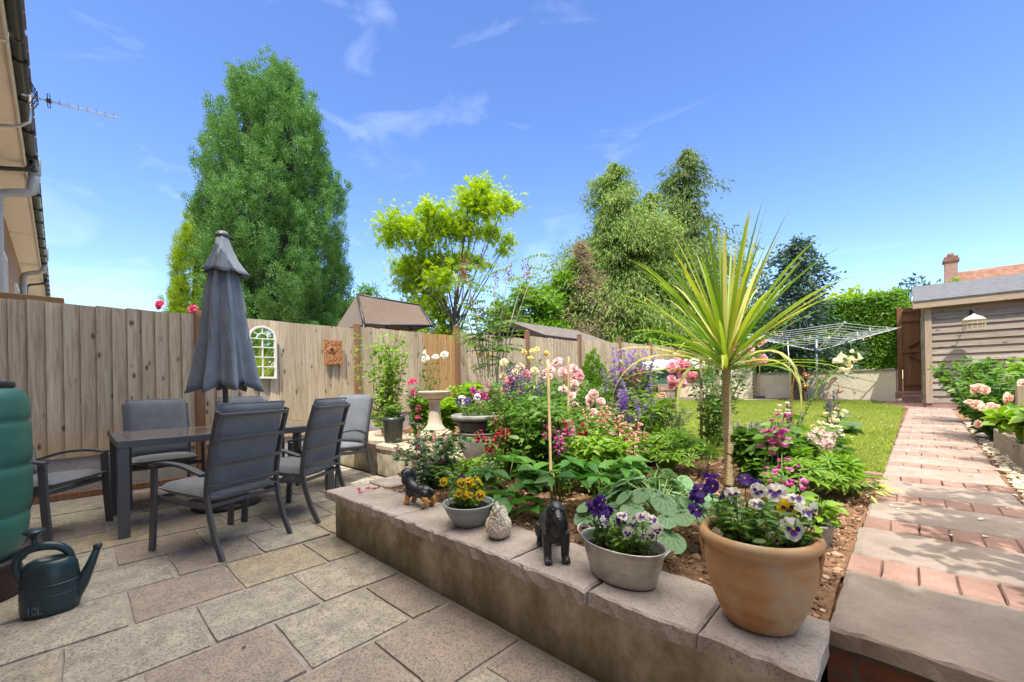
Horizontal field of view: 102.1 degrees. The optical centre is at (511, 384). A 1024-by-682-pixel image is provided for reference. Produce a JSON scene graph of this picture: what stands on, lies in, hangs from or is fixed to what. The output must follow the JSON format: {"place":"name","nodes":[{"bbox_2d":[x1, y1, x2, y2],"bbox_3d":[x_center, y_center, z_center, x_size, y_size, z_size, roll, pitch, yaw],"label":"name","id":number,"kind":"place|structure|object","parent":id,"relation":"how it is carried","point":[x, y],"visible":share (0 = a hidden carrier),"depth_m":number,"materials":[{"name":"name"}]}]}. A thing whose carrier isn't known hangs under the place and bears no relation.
{"place":"outdoors","nodes":[
{"label":"outdoors","id":0,"kind":"place"},
{"bbox_2d":[0,465,598,681],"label":"patio paving","id":1,"kind":"structure","parent":0,"point":[452,642],"depth_m":2.03,"materials":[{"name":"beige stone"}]},
{"bbox_2d":[0,0,26,44],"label":"terraced house","id":2,"kind":"structure","parent":1,"relation":"on","point":[12,17],"depth_m":4.20,"materials":[{"name":"brick"}]},
{"bbox_2d":[0,548,27,602],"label":"butt stand","id":3,"kind":"object","parent":1,"relation":"on","point":[9,586],"visible":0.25,"depth_m":2.23,"materials":[{"name":"brown brick"}]},
{"bbox_2d":[0,380,33,562],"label":"water butt","id":4,"kind":"object","parent":3,"relation":"on","point":[16,468],"visible":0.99,"depth_m":2.25,"materials":[{"name":"green plastic"}]},
{"bbox_2d":[11,527,101,619],"bbox_3d":[-2.328,0.941,2.126,0.319,0.428,0.173,-1,0,-41],"label":"watering can","id":5,"kind":"object","parent":1,"relation":"on","point":[52,585],"visible":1,"depth_m":2.06,"materials":[{"name":"green plastic"}]},
{"bbox_2d":[29,446,113,541],"bbox_3d":[-3.760,0.671,3.233,0.724,1.033,0.618,-1,0,-10],"label":"patio chair","id":6,"kind":"object","parent":1,"relation":"on","point":[44,481],"visible":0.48,"depth_m":3.24,"materials":[{"name":"metal"}]},
{"bbox_2d":[32,475,194,504],"bbox_3d":[-4.052,1.156,4.951,0.060,0.070,3.500,-1,0,43],"label":"timber edging","id":7,"kind":"object","parent":1,"relation":"on","point":[84,493],"visible":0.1,"depth_m":4.42,"materials":[{"name":"brown wood"}]},
{"bbox_2d":[122,398,204,510],"bbox_3d":[-3.634,0.669,4.298,0.724,1.033,0.618,-1,0,41],"label":"patio chair","id":8,"kind":"object","parent":1,"relation":"on","point":[145,414],"visible":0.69,"depth_m":4.34,"materials":[{"name":"metal"}]},
{"bbox_2d":[148,400,292,561],"bbox_3d":[-2.098,0.642,3.028,0.724,1.033,0.618,-1,0,19],"label":"patio chair","id":9,"kind":"object","parent":1,"relation":"on","point":[241,454],"visible":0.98,"depth_m":2.86,"materials":[{"name":"metal"}]},
{"bbox_2d":[109,420,333,539],"bbox_3d":[-2.744,0.791,4.012,0.980,0.742,1.620,-1,0,43],"label":"patio table","id":10,"kind":"object","parent":1,"relation":"on","point":[121,444],"visible":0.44,"depth_m":3.38,"materials":[{"name":"metal"}]},
{"bbox_2d":[191,493,260,513],"bbox_3d":[-2.747,1.012,3.990,0.560,0.300,0.560,-1,0,43],"label":"parasol base","id":11,"kind":"object","parent":1,"relation":"on","point":[254,500],"visible":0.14,"depth_m":3.81,"materials":[{"name":"black plastic"}]},
{"bbox_2d":[184,230,263,402],"bbox_3d":[-2.747,-0.182,3.990,0.619,2.600,0.602,-1,0,21],"label":"garden parasol","id":12,"kind":"object","parent":11,"relation":"on","point":[224,360],"visible":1,"depth_m":3.86,"materials":[{"name":"fabric"}]},
{"bbox_2d":[241,397,350,523],"bbox_3d":[-1.888,0.639,3.709,0.724,1.033,0.618,-1,0,7],"label":"patio chair","id":13,"kind":"object","parent":1,"relation":"on","point":[322,439],"visible":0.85,"depth_m":3.57,"materials":[{"name":"metal"}]},
{"bbox_2d":[295,394,375,488],"bbox_3d":[-2.090,0.642,4.970,0.618,1.033,0.724,-1,0,19],"label":"patio chair","id":14,"kind":"object","parent":1,"relation":"on","point":[355,434],"visible":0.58,"depth_m":5.08,"materials":[{"name":"metal"}]},
{"bbox_2d":[325,471,829,681],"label":"planter wall","id":15,"kind":"structure","parent":1,"relation":"on","point":[577,613],"depth_m":1.63,"materials":[{"name":"stone"}]},
{"bbox_2d":[398,468,436,507],"bbox_3d":[-0.617,0.652,2.644,0.320,0.223,0.120,-1,0,33],"label":"dachshund statue","id":16,"kind":"object","parent":15,"relation":"on","point":[414,490],"visible":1,"depth_m":2.62,"materials":[{"name":"black ceramic"}]},
{"bbox_2d":[442,497,493,527],"bbox_3d":[-0.234,0.695,2.243,0.285,0.122,0.285,-1,0,43],"label":"grey bowl","id":17,"kind":"object","parent":15,"relation":"on","point":[464,517],"visible":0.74,"depth_m":2.15,"materials":[{"name":"ceramic"}]},
{"bbox_2d":[440,475,488,508],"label":"pansy plant","id":18,"kind":"object","parent":17,"relation":"on","point":[462,496],"visible":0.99,"depth_m":2.21,"materials":[{"name":"yellow plant"}]},
{"bbox_2d":[485,501,511,539],"bbox_3d":[-0.063,0.665,2.056,0.132,0.196,0.177,-1,0,13],"label":"hen ornament","id":19,"kind":"object","parent":15,"relation":"on","point":[498,525],"visible":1,"depth_m":1.99,"materials":[{"name":"beige stone"}]},
{"bbox_2d":[535,501,570,563],"bbox_3d":[0.181,0.621,1.844,0.138,0.258,0.396,-1,0,-4],"label":"black dog statue","id":20,"kind":"object","parent":15,"relation":"on","point":[551,525],"visible":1,"depth_m":1.73,"materials":[{"name":"stone"}]},
{"bbox_2d":[577,523,674,590],"bbox_3d":[0.427,0.664,1.603,0.239,0.161,0.408,-1,0,-41],"label":"galvanised tub","id":21,"kind":"object","parent":15,"relation":"on","point":[634,572],"visible":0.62,"depth_m":1.50,"materials":[{"name":"metal"}]},
{"bbox_2d":[584,494,665,555],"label":"pansy plant","id":22,"kind":"object","parent":21,"relation":"on","point":[623,535],"visible":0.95,"depth_m":1.56,"materials":[{"name":"multicoloured plant"}]},
{"bbox_2d":[699,515,826,636],"bbox_3d":[0.779,0.597,1.304,0.344,0.284,0.341,-1,0,20],"label":"terracotta pot","id":23,"kind":"object","parent":15,"relation":"on","point":[767,591],"visible":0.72,"depth_m":1.19,"materials":[{"name":"orange ceramic"}]},
{"bbox_2d":[687,473,825,547],"bbox_3d":[0.767,0.406,1.314,0.322,0.205,0.333,-1,0,-14],"label":"pansy plant","id":24,"kind":"object","parent":23,"relation":"on","point":[760,525],"visible":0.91,"depth_m":1.28,"materials":[{"name":"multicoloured plant"}]},
{"bbox_2d":[828,645,935,681],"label":"step riser","id":25,"kind":"object","parent":1,"relation":"on","point":[845,666],"depth_m":1.22,"materials":[{"name":"brick"}]},
{"bbox_2d":[340,446,430,476],"bbox_3d":[-1.608,0.978,5.239,3.300,0.330,0.080,-1,0,43],"label":"terrace riser","id":26,"kind":"object","parent":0,"point":[383,463],"visible":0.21,"depth_m":5.27,"materials":[{"name":"beige stone"}]},
{"bbox_2d":[362,430,574,470],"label":"terrace paving","id":27,"kind":"structure","parent":0,"point":[376,439],"depth_m":5.30,"materials":[{"name":"beige stone"}]},
{"bbox_2d":[353,331,413,435],"bbox_3d":[-1.798,-0.002,6.087,0.872,1.531,0.810,-1,0,43],"label":"climbing shrub","id":28,"kind":"object","parent":27,"relation":"on","point":[389,394],"visible":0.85,"depth_m":6.05,"materials":[{"name":"green plant"}]},
{"bbox_2d":[406,395,460,435],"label":"fig leaved plant","id":29,"kind":"object","parent":27,"relation":"on","point":[448,408],"visible":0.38,"depth_m":5.37,"materials":[{"name":"green plant"}]},
{"bbox_2d":[418,391,451,450],"bbox_3d":[-0.890,0.409,4.771,0.376,0.668,0.381,-1,0,0],"label":"stone pedestal","id":30,"kind":"object","parent":27,"relation":"on","point":[434,398],"visible":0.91,"depth_m":4.69,"materials":[{"name":"beige stone"}]},
{"bbox_2d":[458,431,496,461],"bbox_3d":[-0.314,0.595,4.023,0.430,0.275,0.430,-1,0,43],"label":"grey urn","id":31,"kind":"object","parent":27,"relation":"on","point":[473,451],"visible":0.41,"depth_m":3.85,"materials":[{"name":"grey stone"}]},
{"bbox_2d":[451,412,503,433],"bbox_3d":[-0.318,0.372,4.023,0.550,0.172,0.550,-1,0,43],"label":"bowl","id":32,"kind":"object","parent":31,"relation":"on","point":[472,424],"visible":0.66,"depth_m":3.82,"materials":[{"name":"grey stone"}]},
{"bbox_2d":[499,362,551,410],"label":"salvia plant","id":33,"kind":"object","parent":27,"relation":"on","point":[515,382],"visible":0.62,"depth_m":3.80,"materials":[{"name":"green plant"}]},
{"bbox_2d":[564,389,620,434],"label":"rose bush","id":34,"kind":"object","parent":27,"relation":"on","point":[591,396],"visible":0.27,"depth_m":3.77,"materials":[{"name":"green plant"}]},
{"bbox_2d":[403,403,636,433],"bbox_3d":[2.141,0.640,10.511,1.550,0.178,11.000,-1,0,43],"label":"soil border","id":35,"kind":"object","parent":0,"point":[406,430],"visible":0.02,"depth_m":6.85,"materials":[{"name":"brown soil"}]},
{"bbox_2d":[448,249,551,385],"bbox_3d":[-0.188,-0.850,7.274,1.855,3.153,1.241,-1,0,-7],"label":"elder tree","id":36,"kind":"object","parent":35,"relation":"on","point":[479,333],"visible":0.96,"depth_m":7.26,"materials":[{"name":"green plant"}]},
{"bbox_2d":[580,347,613,407],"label":"dwarf spruce","id":37,"kind":"object","parent":35,"relation":"on","point":[592,373],"visible":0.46,"depth_m":10.22,"materials":[{"name":"green plant"}]},
{"bbox_2d":[642,358,715,400],"bbox_3d":[5.534,-0.168,13.641,2.100,1.383,1.100,-1,0,43],"label":"cold frame","id":38,"kind":"object","parent":35,"relation":"on","point":[662,376],"visible":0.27,"depth_m":13.52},
{"bbox_2d":[24,0,1023,370],"label":"sky","id":39,"kind":"structure","parent":0,"point":[889,133],"materials":[{"name":"blue"}]},
{"bbox_2d":[340,411,827,681],"bbox_3d":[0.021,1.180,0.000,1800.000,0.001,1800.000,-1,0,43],"label":"ground","id":40,"kind":"structure","parent":0,"point":[824,677],"depth_m":1.69,"materials":[{"name":"brown soil"}]},
{"bbox_2d":[9,230,50,296],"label":"terraced house","id":41,"kind":"structure","parent":40,"relation":"on","point":[28,264],"depth_m":11.49,"materials":[{"name":"paint"}]},
{"bbox_2d":[155,201,234,313],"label":"lime conifer tree","id":42,"kind":"object","parent":40,"relation":"on","point":[179,290],"visible":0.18,"depth_m":12.44,"materials":[{"name":"green plant"}]},
{"bbox_2d":[178,43,356,326],"bbox_3d":[-7.467,-4.545,13.134,5.295,12.189,4.864,-1,0,43],"label":"cypress tree","id":43,"kind":"object","parent":40,"relation":"on","point":[260,206],"visible":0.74,"depth_m":11.89,"materials":[{"name":"green plant"}]},
{"bbox_2d":[0,298,676,493],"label":"wooden fence","id":44,"kind":"object","parent":40,"relation":"on","point":[79,375],"visible":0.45,"depth_m":4.99,"materials":[{"name":"brown wood"}]},
{"bbox_2d":[250,326,276,378],"bbox_3d":[-3.462,-0.447,5.743,0.030,0.735,0.350,-1,0,43],"label":"arched mirror","id":45,"kind":"object","parent":44,"relation":"attached to","point":[263,341],"visible":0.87,"depth_m":5.77,"materials":[{"name":"white mirror"}]},
{"bbox_2d":[364,170,531,334],"bbox_3d":[-2.087,-2.785,14.292,5.465,8.484,3.959,-1,0,-1],"label":"golden robinia tree","id":46,"kind":"object","parent":40,"relation":"on","point":[478,199],"visible":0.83,"depth_m":13.68,"materials":[{"name":"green plant"}]},
{"bbox_2d":[483,281,573,333],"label":"green garden tree","id":47,"kind":"object","parent":40,"relation":"on","point":[545,306],"visible":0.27,"depth_m":16.14,"materials":[{"name":"green plant"}]},
{"bbox_2d":[486,321,609,342],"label":"felt shed","id":48,"kind":"structure","parent":40,"relation":"on","point":[551,332],"depth_m":11.84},
{"bbox_2d":[529,257,605,338],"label":"leafy tree","id":49,"kind":"object","parent":40,"relation":"on","point":[559,281],"visible":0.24,"depth_m":17.56,"materials":[{"name":"green plant"}]},
{"bbox_2d":[536,238,633,342],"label":"dead conifer tree","id":50,"kind":"object","parent":40,"relation":"on","point":[582,252],"visible":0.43,"depth_m":17.56,"materials":[{"name":"brown plant"}]},
{"bbox_2d":[529,161,750,388],"bbox_3d":[5.999,-4.493,20.479,12.774,12.492,12.328,-1,0,2],"label":"cedar tree","id":51,"kind":"object","parent":40,"relation":"on","point":[615,222],"visible":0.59,"depth_m":18.26,"materials":[{"name":"green plant"}]},
{"bbox_2d":[596,187,732,396],"bbox_3d":[6.704,-3.912,19.599,7.944,10.510,9.243,-1,0,-4],"label":"ragged cedar tree","id":52,"kind":"object","parent":40,"relation":"on","point":[651,196],"visible":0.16,"depth_m":18.31,"materials":[{"name":"green plant"}]},
{"bbox_2d":[629,320,719,373],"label":"back shrubs","id":53,"kind":"object","parent":40,"relation":"on","point":[652,337],"visible":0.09,"depth_m":16.59,"materials":[{"name":"green plant"}]},
{"bbox_2d":[616,145,776,372],"bbox_3d":[8.750,-5.119,21.597,12.066,13.646,11.836,-1,0,43],"label":"thin cedar tree","id":54,"kind":"object","parent":40,"relation":"on","point":[683,193],"visible":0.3,"depth_m":20.14,"materials":[{"name":"green plant"}]},
{"bbox_2d":[370,456,878,620],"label":"soil","id":55,"kind":"structure","parent":0,"point":[822,591],"depth_m":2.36,"materials":[{"name":"brown soil"}]},
{"bbox_2d":[389,429,470,488],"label":"fuchsia plant","id":56,"kind":"object","parent":55,"relation":"on","point":[425,477],"visible":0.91,"depth_m":3.04,"materials":[{"name":"green plant"}]},
{"bbox_2d":[426,461,500,495],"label":"periwinkle plant","id":57,"kind":"object","parent":55,"relation":"on","point":[448,474],"visible":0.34,"depth_m":2.72,"materials":[{"name":"green plant"}]},
{"bbox_2d":[466,428,516,488],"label":"snapdragon plant","id":58,"kind":"object","parent":55,"relation":"on","point":[503,438],"visible":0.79,"depth_m":3.02,"materials":[{"name":"green plant"}]},
{"bbox_2d":[464,453,546,503],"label":"hellebore plant","id":59,"kind":"object","parent":55,"relation":"on","point":[516,458],"visible":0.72,"depth_m":2.51,"materials":[{"name":"green plant"}]},
{"bbox_2d":[480,384,538,477],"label":"leafy shrub","id":60,"kind":"object","parent":55,"relation":"on","point":[505,419],"visible":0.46,"depth_m":3.29,"materials":[{"name":"green plant"}]},
{"bbox_2d":[489,491,546,519],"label":"hellebore plant","id":61,"kind":"object","parent":55,"relation":"on","point":[508,505],"visible":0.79,"depth_m":2.27,"materials":[{"name":"green plant"}]},
{"bbox_2d":[506,396,570,486],"bbox_3d":[0.211,0.413,3.054,0.466,0.670,0.603,-1,0,8],"label":"leafy clump","id":62,"kind":"object","parent":55,"relation":"on","point":[528,428],"visible":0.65,"depth_m":2.94,"materials":[{"name":"green plant"}]},
{"bbox_2d":[534,417,576,492],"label":"snapdragon plant","id":63,"kind":"object","parent":55,"relation":"on","point":[558,443],"visible":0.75,"depth_m":2.83,"materials":[{"name":"green plant"}]},
{"bbox_2d":[516,456,603,503],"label":"hellebore plant","id":64,"kind":"object","parent":55,"relation":"on","point":[546,477],"visible":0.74,"depth_m":2.42,"materials":[{"name":"green plant"}]},
{"bbox_2d":[541,357,595,409],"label":"rose bush","id":65,"kind":"object","parent":55,"relation":"on","point":[574,385],"visible":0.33,"depth_m":4.73,"materials":[{"name":"pink plant"}]},
{"bbox_2d":[556,410,622,465],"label":"leafy shrub","id":66,"kind":"object","parent":55,"relation":"on","point":[592,424],"visible":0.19,"depth_m":3.24,"materials":[{"name":"green plant"}]},
{"bbox_2d":[567,427,639,494],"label":"leafy clump","id":67,"kind":"object","parent":55,"relation":"on","point":[601,448],"visible":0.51,"depth_m":2.79,"materials":[{"name":"green plant"}]},
{"bbox_2d":[559,455,655,503],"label":"hellebore plant","id":68,"kind":"object","parent":55,"relation":"on","point":[587,480],"visible":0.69,"depth_m":2.34,"materials":[{"name":"green plant"}]},
{"bbox_2d":[596,345,661,435],"bbox_3d":[1.144,0.156,4.073,0.556,1.111,0.657,-1,0,43],"label":"larkspur plant","id":69,"kind":"object","parent":55,"relation":"on","point":[627,372],"visible":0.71,"depth_m":4.05,"materials":[{"name":"purple plant"}]},
{"bbox_2d":[608,381,662,462],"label":"larkspur plant","id":70,"kind":"object","parent":55,"relation":"on","point":[622,408],"visible":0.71,"depth_m":3.59,"materials":[{"name":"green plant"}]},
{"bbox_2d":[627,387,681,464],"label":"leafy clump","id":71,"kind":"object","parent":55,"relation":"on","point":[656,420],"visible":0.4,"depth_m":3.64,"materials":[{"name":"green plant"}]},
{"bbox_2d":[574,473,740,553],"bbox_3d":[0.732,0.611,2.035,0.720,0.276,0.809,-1,0,43],"label":"brunnera plant","id":72,"kind":"object","parent":55,"relation":"on","point":[667,511],"visible":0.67,"depth_m":1.90,"materials":[{"name":"green plant"}]},
{"bbox_2d":[632,424,722,469],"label":"lupin leaves","id":73,"kind":"object","parent":55,"relation":"on","point":[670,454],"visible":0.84,"depth_m":3.25,"materials":[{"name":"green plant"}]},
{"bbox_2d":[657,339,767,446],"bbox_3d":[2.193,0.037,4.491,0.897,1.294,0.903,-1,0,-39],"label":"rose bush","id":74,"kind":"object","parent":55,"relation":"on","point":[692,377],"visible":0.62,"depth_m":4.42,"materials":[{"name":"pink plant"}]},
{"bbox_2d":[612,204,862,485],"bbox_3d":[1.495,-0.279,2.952,1.551,2.007,1.693,-1,0,43],"label":"cordyline palm","id":75,"kind":"object","parent":55,"relation":"on","point":[723,333],"visible":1,"depth_m":2.85,"materials":[{"name":"green plant"}]},
{"bbox_2d":[715,426,797,486],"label":"leafy clump","id":76,"kind":"object","parent":55,"relation":"on","point":[743,438],"visible":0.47,"depth_m":2.87,"materials":[{"name":"green plant"}]},
{"bbox_2d":[744,409,806,498],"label":"foxglove plant","id":77,"kind":"object","parent":55,"relation":"on","point":[784,440],"visible":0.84,"depth_m":2.46,"materials":[{"name":"pink plant"}]},
{"bbox_2d":[749,454,817,515],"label":"foxglove plant","id":78,"kind":"object","parent":55,"relation":"on","point":[780,481],"visible":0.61,"depth_m":2.14,"materials":[{"name":"pink plant"}]},
{"bbox_2d":[772,349,862,478],"bbox_3d":[2.228,0.235,3.164,0.721,0.989,0.438,-1,0,-20],"label":"foxglove plant","id":79,"kind":"object","parent":55,"relation":"on","point":[839,359],"visible":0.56,"depth_m":3.10,"materials":[{"name":"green plant"}]},
{"bbox_2d":[809,520,835,546],"bbox_3d":[1.409,0.685,1.914,0.144,0.100,0.144,-1,0,43],"label":"bucket","id":80,"kind":"object","parent":55,"relation":"on","point":[828,532],"visible":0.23,"depth_m":1.85,"materials":[{"name":"grey metal"}]},
{"bbox_2d":[797,495,848,532],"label":"seedling plant","id":81,"kind":"object","parent":80,"relation":"on","point":[827,509],"visible":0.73,"depth_m":1.86,"materials":[{"name":"green plant"}]},
{"bbox_2d":[802,406,856,460],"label":"foxglove plant","id":82,"kind":"object","parent":55,"relation":"on","point":[837,429],"visible":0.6,"depth_m":3.21,"materials":[{"name":"white plant"}]},
{"bbox_2d":[769,447,890,493],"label":"lupin leaves","id":83,"kind":"object","parent":55,"relation":"on","point":[845,466],"visible":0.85,"depth_m":2.60,"materials":[{"name":"green plant"}]},
{"bbox_2d":[812,389,864,455],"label":"lupin plant","id":84,"kind":"object","parent":55,"relation":"on","point":[853,430],"visible":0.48,"depth_m":3.59,"materials":[{"name":"green plant"}]},
{"bbox_2d":[811,478,902,503],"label":"golden plant","id":85,"kind":"object","parent":55,"relation":"on","point":[873,486],"visible":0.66,"depth_m":2.56,"materials":[{"name":"yellow plant"}]},
{"bbox_2d":[404,399,1017,621],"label":"garden earth","id":86,"kind":"structure","parent":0,"point":[839,589],"depth_m":1.57,"materials":[{"name":"soil"}]},
{"bbox_2d":[680,368,898,400],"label":"rendered wall","id":87,"kind":"structure","parent":86,"relation":"on","point":[876,384],"depth_m":11.58,"materials":[{"name":"beige paint"}]},
{"bbox_2d":[740,286,910,372],"bbox_3d":[9.050,-1.486,12.702,1.169,2.345,4.673,-1,0,-31],"label":"clipped hedge","id":88,"kind":"object","parent":87,"relation":"on","point":[877,309],"visible":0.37,"depth_m":11.06,"materials":[{"name":"green plant"}]},
{"bbox_2d":[744,233,874,400],"bbox_3d":[8.098,-1.749,11.737,2.486,5.056,3.946,-1,0,5],"label":"blue spruce tree","id":89,"kind":"object","parent":86,"relation":"on","point":[798,289],"visible":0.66,"depth_m":11.44,"materials":[{"name":"green plant"}]},
{"bbox_2d":[942,253,1023,282],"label":"tiled house","id":90,"kind":"structure","parent":86,"relation":"on","point":[950,261],"depth_m":23.74,"materials":[{"name":"brick"}]},
{"bbox_2d":[598,398,904,473],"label":"lawn","id":91,"kind":"structure","parent":0,"point":[878,449],"depth_m":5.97,"materials":[{"name":"green plant"}]},
{"bbox_2d":[748,322,900,401],"bbox_3d":[7.886,-0.452,10.704,2.497,1.869,2.497,-1,0,-26],"label":"rotary dryer","id":92,"kind":"object","parent":91,"relation":"on","point":[830,343],"visible":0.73,"depth_m":10.48,"materials":[{"name":"metal"}]},
{"bbox_2d":[829,407,1023,681],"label":"path slabs","id":93,"kind":"structure","parent":0,"point":[935,635],"depth_m":1.48,"materials":[{"name":"beige stone"}]},
{"bbox_2d":[846,401,1023,609],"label":"path bricks","id":94,"kind":"object","parent":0,"point":[992,592],"visible":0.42,"depth_m":1.96,"materials":[{"name":"brick"}]},
{"bbox_2d":[895,392,921,402],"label":"gate steps","id":95,"kind":"structure","parent":94,"relation":"on","point":[911,397],"depth_m":9.99,"materials":[{"name":"brick"}]},
{"bbox_2d":[897,307,921,391],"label":"garden gate","id":96,"kind":"structure","parent":95,"relation":"on","point":[909,342],"depth_m":10.41,"materials":[{"name":"brown wood"}]},
{"bbox_2d":[911,273,1023,407],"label":"timber shed","id":97,"kind":"structure","parent":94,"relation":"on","point":[997,302],"depth_m":8.21,"materials":[{"name":"wood"}]},
{"bbox_2d":[953,410,1023,505],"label":"gravel strip","id":98,"kind":"object","parent":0,"point":[961,418],"depth_m":3.45,"materials":[{"name":"gravel"}]},
{"bbox_2d":[926,354,1023,421],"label":"border shrub","id":99,"kind":"object","parent":98,"relation":"on","point":[980,368],"visible":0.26,"depth_m":5.98,"materials":[{"name":"green plant"}]},
{"bbox_2d":[962,420,1023,503],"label":"gravel","id":100,"kind":"structure","parent":98,"relation":"on","point":[1010,469],"depth_m":3.38,"materials":[{"name":"beige gravel"}]},
{"bbox_2d":[938,372,1023,438],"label":"rose bush","id":101,"kind":"object","parent":100,"relation":"on","point":[981,389],"visible":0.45,"depth_m":4.44,"materials":[{"name":"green plant"}]},
{"bbox_2d":[993,429,1023,470],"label":"raised bed","id":102,"kind":"object","parent":100,"relation":"on","point":[1005,444],"visible":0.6,"depth_m":3.48,"materials":[{"name":"stone"}]},
{"bbox_2d":[981,400,1023,442],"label":"potato plant","id":103,"kind":"object","parent":102,"relation":"on","point":[1009,415],"visible":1,"depth_m":3.23,"materials":[{"name":"green plant"}]},
{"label":"neighbour paving","id":104,"kind":"structure","parent":0,"visible":0},
{"bbox_2d":[0,30,44,292],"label":"terraced house","id":105,"kind":"structure","parent":104,"relation":"on","point":[21,208],"depth_m":6.61,"materials":[{"name":"brick"}]},
{"bbox_2d":[0,77,118,127],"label":"television aerial","id":106,"kind":"object","parent":105,"relation":"attached to","point":[31,103],"visible":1,"depth_m":4.57,"materials":[{"name":"metal"}]},
{"bbox_2d":[337,293,433,333],"bbox_3d":[-2.952,-0.432,9.662,1.794,3.208,2.652,-1,0,-37],"label":"shed","id":107,"kind":"object","parent":104,"relation":"on","point":[363,310],"visible":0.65,"depth_m":9.14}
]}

